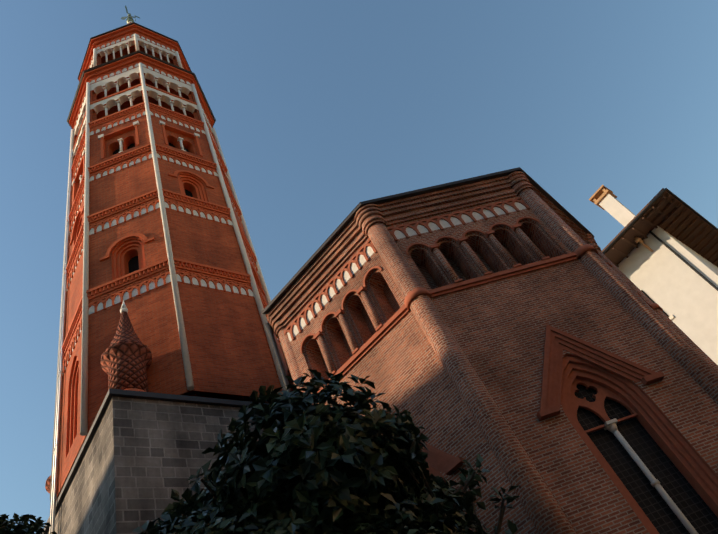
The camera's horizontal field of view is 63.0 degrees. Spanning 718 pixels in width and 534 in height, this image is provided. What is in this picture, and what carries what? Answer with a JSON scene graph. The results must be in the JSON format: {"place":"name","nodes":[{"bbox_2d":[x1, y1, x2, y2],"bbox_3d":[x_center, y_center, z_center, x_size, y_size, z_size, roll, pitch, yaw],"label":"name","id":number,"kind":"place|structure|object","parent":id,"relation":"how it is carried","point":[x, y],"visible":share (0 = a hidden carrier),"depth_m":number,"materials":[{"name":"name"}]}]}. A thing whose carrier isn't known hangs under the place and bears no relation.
{"place":"outdoors","nodes":[
{"label":"outdoors","id":0,"kind":"place"},
{"bbox_2d":[0,0,717,532],"label":"sky","id":1,"kind":"structure","parent":0,"point":[321,109],"materials":[{"name":"blue"}]},
{"bbox_3d":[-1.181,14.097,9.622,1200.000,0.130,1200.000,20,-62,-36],"label":"ground","id":2,"kind":"structure","parent":0,"visible":0},
{"bbox_2d":[0,513,56,533],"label":"tree","id":3,"kind":"object","parent":2,"relation":"on","point":[24,526],"visible":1,"depth_m":10.94,"materials":[{"name":"green plant"}]},
{"bbox_2d":[43,18,287,533],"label":"tower","id":4,"kind":"structure","parent":2,"relation":"on","point":[161,244],"depth_m":20.12,"materials":[{"name":"brick"}]},
{"bbox_2d":[45,475,56,513],"bbox_3d":[-9.591,6.851,19.370,1.360,4.490,1.360,15,-59,-34],"label":"finial","id":5,"kind":"object","parent":4,"relation":"on","point":[48,484],"visible":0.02,"depth_m":18.71,"materials":[{"name":"brown brick"}]},
{"bbox_2d":[49,149,72,533],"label":"pilaster","id":6,"kind":"object","parent":4,"relation":"attached to","point":[55,470],"visible":0.98,"depth_m":20.12,"materials":[{"name":"white stone"}]},
{"bbox_2d":[101,300,151,391],"bbox_3d":[-6.689,2.438,16.831,1.360,4.490,1.360,15,-59,-34],"label":"finial","id":7,"kind":"object","parent":4,"relation":"on","point":[126,358],"visible":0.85,"depth_m":16.11,"materials":[{"name":"brown brick"}]},
{"bbox_2d":[121,6,139,20],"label":"angel","id":8,"kind":"object","parent":4,"relation":"on","point":[128,16],"visible":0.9,"depth_m":50.30,"materials":[{"name":"grey metal"}]},
{"bbox_2d":[287,367,293,390],"bbox_3d":[-1.966,3.681,20.068,1.360,4.490,1.360,15,-59,-34],"label":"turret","id":9,"kind":"object","parent":4,"relation":"on","point":[290,381],"visible":0.04,"depth_m":19.41,"materials":[{"name":"brown brick"}]},
{"bbox_2d":[132,369,519,533],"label":"tree","id":10,"kind":"object","parent":2,"relation":"on","point":[311,464],"visible":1,"depth_m":6.58,"materials":[{"name":"green plant"}]},
{"bbox_2d":[262,167,717,533],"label":"apse","id":11,"kind":"structure","parent":2,"relation":"on","point":[515,327],"depth_m":11.61,"materials":[{"name":"brown brick"}]},
{"bbox_2d":[589,185,717,364],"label":"house","id":12,"kind":"structure","parent":2,"relation":"on","point":[660,249],"depth_m":32.45,"materials":[{"name":"beige paint"}]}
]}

